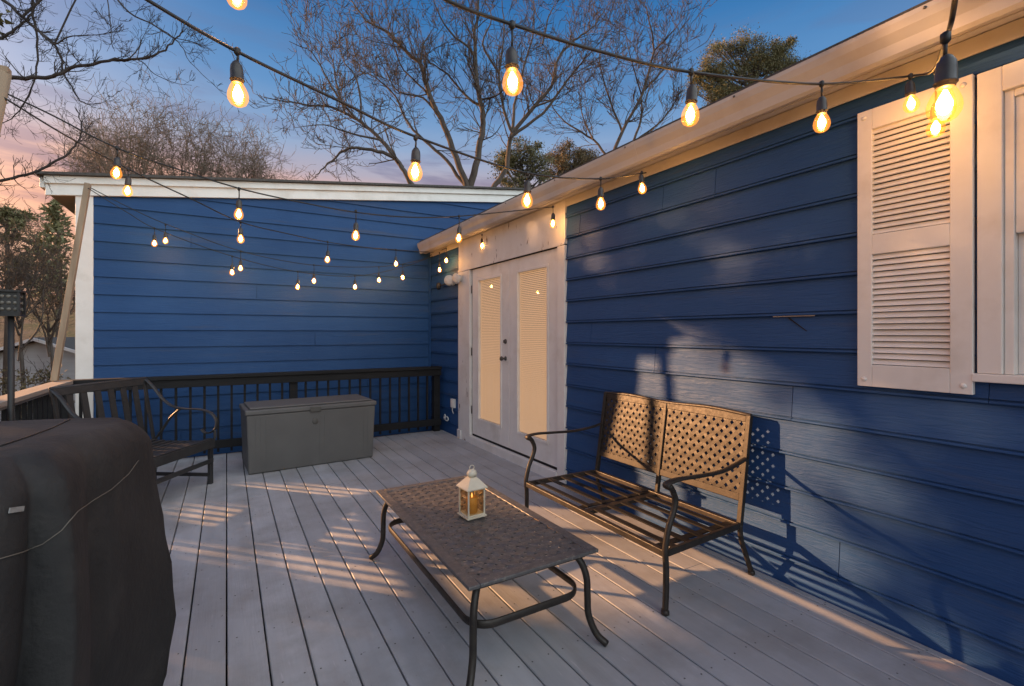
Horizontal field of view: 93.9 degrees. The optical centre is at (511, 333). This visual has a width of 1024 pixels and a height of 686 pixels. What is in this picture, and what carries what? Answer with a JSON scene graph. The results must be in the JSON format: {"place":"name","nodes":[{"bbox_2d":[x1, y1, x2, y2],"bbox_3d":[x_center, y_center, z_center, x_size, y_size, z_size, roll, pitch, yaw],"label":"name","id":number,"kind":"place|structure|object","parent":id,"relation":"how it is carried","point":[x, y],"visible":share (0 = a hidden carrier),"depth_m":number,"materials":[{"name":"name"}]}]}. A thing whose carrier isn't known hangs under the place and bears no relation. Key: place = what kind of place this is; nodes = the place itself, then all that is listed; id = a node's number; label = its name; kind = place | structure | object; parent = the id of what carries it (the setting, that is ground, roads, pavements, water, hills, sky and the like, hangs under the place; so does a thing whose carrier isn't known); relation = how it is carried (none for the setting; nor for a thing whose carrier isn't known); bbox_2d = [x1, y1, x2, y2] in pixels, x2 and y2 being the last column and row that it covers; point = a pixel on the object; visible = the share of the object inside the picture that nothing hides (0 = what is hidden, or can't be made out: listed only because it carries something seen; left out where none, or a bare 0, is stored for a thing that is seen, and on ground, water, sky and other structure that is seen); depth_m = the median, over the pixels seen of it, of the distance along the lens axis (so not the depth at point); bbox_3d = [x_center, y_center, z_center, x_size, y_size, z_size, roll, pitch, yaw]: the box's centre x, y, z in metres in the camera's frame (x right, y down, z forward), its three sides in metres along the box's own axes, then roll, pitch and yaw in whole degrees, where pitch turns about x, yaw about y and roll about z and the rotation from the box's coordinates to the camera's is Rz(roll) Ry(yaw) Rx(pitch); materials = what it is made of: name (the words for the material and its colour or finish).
{"place":"outdoors","nodes":[
{"label":"outdoors","id":0,"kind":"place"},
{"bbox_2d":[0,295,316,685],"bbox_3d":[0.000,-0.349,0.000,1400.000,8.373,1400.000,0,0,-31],"label":"ground","id":1,"kind":"structure","parent":0,"point":[29,330],"depth_m":35.51,"materials":[{"name":"brown soil"}]},
{"bbox_2d":[0,65,11,132],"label":"wooden post","id":2,"kind":"object","parent":1,"relation":"on","point":[5,76],"visible":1,"depth_m":2.58,"materials":[{"name":"brown wood"}]},
{"bbox_2d":[4,97,482,270],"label":"string lights","id":3,"kind":"object","parent":2,"relation":"hanging from","point":[128,182],"visible":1,"depth_m":3.61},
{"bbox_2d":[8,94,554,240],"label":"string lights","id":4,"kind":"object","parent":2,"relation":"hanging from","point":[117,163],"visible":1,"depth_m":3.14},
{"bbox_2d":[0,9,12,136],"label":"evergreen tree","id":5,"kind":"object","parent":1,"relation":"on","point":[5,22],"visible":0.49,"depth_m":10.57,"materials":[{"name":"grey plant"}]},
{"bbox_2d":[0,204,45,394],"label":"evergreen tree","id":6,"kind":"object","parent":1,"relation":"on","point":[7,212],"visible":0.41,"depth_m":16.90,"materials":[{"name":"green plant"}]},
{"bbox_2d":[0,188,70,325],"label":"bare tree","id":7,"kind":"object","parent":1,"relation":"on","point":[9,245],"visible":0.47,"depth_m":14.60,"materials":[{"name":"plant"}]},
{"bbox_2d":[0,347,74,402],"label":"shrub","id":8,"kind":"object","parent":1,"relation":"on","point":[41,378],"visible":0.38,"depth_m":6.08,"materials":[{"name":"green plant"}]},
{"bbox_2d":[0,200,74,389],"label":"bare tree","id":9,"kind":"object","parent":1,"relation":"on","point":[6,283],"visible":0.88,"depth_m":13.05,"materials":[{"name":"plant"}]},
{"bbox_2d":[0,337,74,420],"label":"neighbor house","id":10,"kind":"structure","parent":1,"relation":"on","point":[36,346],"depth_m":18.30,"materials":[{"name":"white paint"}]},
{"bbox_2d":[0,233,74,371],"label":"bare tree","id":11,"kind":"object","parent":1,"relation":"on","point":[49,338],"visible":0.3,"depth_m":14.91,"materials":[{"name":"plant"}]},
{"bbox_2d":[16,198,74,336],"bbox_3d":[-20.730,-1.382,21.412,2.821,9.664,2.966,0,0,-31],"label":"evergreen tree","id":12,"kind":"object","parent":1,"relation":"on","point":[57,225],"visible":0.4,"depth_m":21.68,"materials":[{"name":"green plant"}]},
{"bbox_2d":[33,98,163,187],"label":"bare tree","id":13,"kind":"object","parent":1,"relation":"on","point":[95,168],"visible":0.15,"depth_m":41.45,"materials":[{"name":"brown plant"}]},
{"bbox_2d":[0,0,242,197],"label":"bare tree","id":14,"kind":"object","parent":1,"relation":"on","point":[54,42],"visible":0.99,"depth_m":4.04,"materials":[{"name":"brown plant"}]},
{"bbox_2d":[53,31,225,175],"bbox_3d":[-28.651,-11.265,37.715,11.264,23.118,13.038,0,0,-31],"label":"bare tree","id":15,"kind":"object","parent":1,"relation":"on","point":[129,159],"visible":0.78,"depth_m":36.68,"materials":[{"name":"brown plant"}]},
{"bbox_2d":[90,72,257,177],"bbox_3d":[-27.313,-10.481,40.816,12.166,21.530,10.465,0,0,20],"label":"bare tree","id":16,"kind":"object","parent":1,"relation":"on","point":[210,146],"visible":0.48,"depth_m":39.92,"materials":[{"name":"brown plant"}]},
{"bbox_2d":[166,111,315,179],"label":"bare tree","id":17,"kind":"object","parent":1,"relation":"on","point":[253,171],"visible":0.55,"depth_m":41.35,"materials":[{"name":"brown plant"}]},
{"bbox_2d":[225,0,424,183],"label":"bare tree","id":18,"kind":"object","parent":1,"relation":"on","point":[391,151],"visible":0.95,"depth_m":13.74,"materials":[{"name":"brown plant"}]},
{"bbox_2d":[316,0,547,185],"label":"bare tree","id":19,"kind":"object","parent":1,"relation":"on","point":[463,179],"visible":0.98,"depth_m":14.94,"materials":[{"name":"brown plant"}]},
{"bbox_2d":[487,134,556,187],"bbox_3d":[0.525,-3.066,24.047,3.602,13.938,2.128,0,0,-1],"label":"evergreen tree","id":20,"kind":"object","parent":1,"relation":"on","point":[517,159],"visible":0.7,"depth_m":23.85,"materials":[{"name":"green leaves"},{"name":"gray brown bark"}]},
{"bbox_2d":[35,0,1023,685],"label":"house","id":21,"kind":"structure","parent":1,"relation":"on","point":[835,306],"depth_m":2.89,"materials":[{"name":"blue paint"}]},
{"bbox_2d":[145,0,646,207],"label":"string lights","id":22,"kind":"object","parent":21,"relation":"hanging from","point":[236,78],"visible":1,"depth_m":1.65},
{"bbox_2d":[436,273,461,289],"bbox_3d":[-0.876,-0.705,6.536,0.217,0.162,0.756,0,0,-31],"label":"flood light","id":23,"kind":"object","parent":21,"relation":"attached to","point":[454,279],"visible":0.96,"depth_m":6.35,"materials":[{"name":"white plastic"}]},
{"bbox_2d":[450,398,455,413],"bbox_3d":[-0.813,0.998,6.560,0.046,0.203,0.110,0,0,-31],"label":"wall outlet","id":24,"kind":"object","parent":21,"relation":"attached to","point":[452,403],"depth_m":6.52,"materials":[{"name":"white plastic"}]},
{"bbox_2d":[471,261,508,447],"bbox_3d":[-0.288,0.231,5.702,0.112,2.079,0.938,0,0,-31],"label":"door leaf","id":25,"kind":"structure","parent":21,"relation":"in","point":[490,400],"depth_m":5.70,"materials":[{"name":"white paint"}]},
{"bbox_2d":[509,248,556,466],"bbox_3d":[0.217,0.231,4.915,0.049,2.079,0.915,0,0,-31],"label":"door leaf","id":26,"kind":"structure","parent":21,"relation":"in","point":[533,410],"depth_m":4.91,"materials":[{"name":"white paint"}]},
{"bbox_2d":[443,0,958,133],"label":"string lights","id":27,"kind":"object","parent":21,"relation":"hanging from","point":[944,70],"visible":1,"depth_m":1.35},
{"bbox_2d":[972,59,1023,384],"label":"window","id":28,"kind":"structure","parent":21,"relation":"in","point":[1000,90],"depth_m":1.92,"materials":[{"name":"white paint"}]},
{"bbox_2d":[440,0,662,186],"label":"bare tree","id":29,"kind":"object","parent":1,"relation":"on","point":[514,130],"visible":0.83,"depth_m":15.59,"materials":[{"name":"brown plant"}]},
{"bbox_2d":[543,137,601,180],"bbox_3d":[3.204,-3.408,26.002,3.796,14.725,2.328,0,0,-4],"label":"evergreen tree","id":30,"kind":"object","parent":1,"relation":"on","point":[579,158],"visible":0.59,"depth_m":25.78,"materials":[{"name":"green plant"}]},
{"bbox_2d":[519,0,716,156],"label":"bare tree","id":31,"kind":"object","parent":1,"relation":"on","point":[676,98],"visible":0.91,"depth_m":17.07,"materials":[{"name":"brown plant"}]},
{"bbox_2d":[679,22,809,105],"bbox_3d":[13.578,-7.178,28.128,7.936,21.324,3.069,0,0,4],"label":"evergreen tree","id":32,"kind":"object","parent":1,"relation":"on","point":[767,61],"visible":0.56,"depth_m":27.71,"materials":[{"name":"green plant"}]},
{"bbox_2d":[0,0,925,296],"label":"sky","id":33,"kind":"structure","parent":0,"point":[255,27],"materials":[{"name":"blue"}]},
{"bbox_2d":[157,430,1013,685],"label":"deck","id":34,"kind":"structure","parent":0,"point":[280,562],"depth_m":2.44,"materials":[{"name":"paint"}]},
{"bbox_2d":[0,289,27,420],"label":"garden lamp","id":35,"kind":"object","parent":34,"relation":"on","point":[12,304],"visible":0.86,"depth_m":3.14,"materials":[{"name":"black metal"},{"name":"glass"}]},
{"bbox_2d":[0,381,72,420],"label":"deck railing","id":36,"kind":"object","parent":34,"relation":"on","point":[33,403],"visible":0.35,"depth_m":3.94,"materials":[{"name":"brown wood"}]},
{"bbox_2d":[50,182,90,380],"bbox_3d":[-4.441,-0.549,4.829,0.071,2.038,0.415,0,0,4],"label":"leaning pole","id":37,"kind":"object","parent":36,"relation":"on","point":[64,320],"visible":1,"depth_m":4.80,"materials":[{"name":"brown wood"}]},
{"bbox_2d":[88,188,432,288],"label":"string lights","id":38,"kind":"object","parent":37,"relation":"hanging from","point":[154,239],"visible":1,"depth_m":5.62},
{"bbox_2d":[91,188,431,281],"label":"string lights","id":39,"kind":"object","parent":37,"relation":"hanging from","point":[240,261],"visible":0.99,"depth_m":5.74},
{"bbox_2d":[0,417,175,685],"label":"covered grill","id":40,"kind":"object","parent":34,"relation":"on","point":[86,589],"visible":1,"depth_m":1.29,"materials":[{"name":"grey fabric"}]},
{"bbox_2d":[48,377,217,483],"bbox_3d":[-3.111,0.897,4.025,0.720,0.985,0.904,0,0,3],"label":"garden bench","id":41,"kind":"object","parent":34,"relation":"on","point":[166,452],"visible":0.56,"depth_m":4.16,"materials":[{"name":"grey metal"}]},
{"bbox_2d":[59,366,441,453],"bbox_3d":[-2.773,1.079,5.804,4.060,1.222,0.150,0,0,-31],"label":"deck railing","id":42,"kind":"object","parent":34,"relation":"on","point":[291,378],"visible":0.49,"depth_m":5.79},
{"bbox_2d":[239,394,375,474],"bbox_3d":[-2.224,1.060,5.255,1.294,0.651,0.634,0,0,-34],"label":"storage box","id":43,"kind":"object","parent":34,"relation":"on","point":[281,434],"visible":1,"depth_m":5.00,"materials":[{"name":"grey plastic"}]},
{"bbox_2d":[369,475,608,685],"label":"coffee table","id":44,"kind":"object","parent":34,"relation":"on","point":[439,499],"visible":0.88,"depth_m":2.23,"materials":[{"name":"metal"}]},
{"bbox_2d":[456,465,487,520],"bbox_3d":[-0.211,0.826,2.522,0.122,0.268,0.122,0,0,-35],"label":"candle lantern","id":45,"kind":"object","parent":44,"relation":"on","point":[471,482],"visible":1,"depth_m":2.50,"materials":[{"name":"beige paint"}]},
{"bbox_2d":[524,391,754,615],"bbox_3d":[0.746,0.920,3.105,0.779,0.940,1.332,0,0,-31],"label":"loveseat","id":46,"kind":"object","parent":34,"relation":"on","point":[665,547],"visible":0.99,"depth_m":3.04,"materials":[{"name":"brown metal"}]}
]}

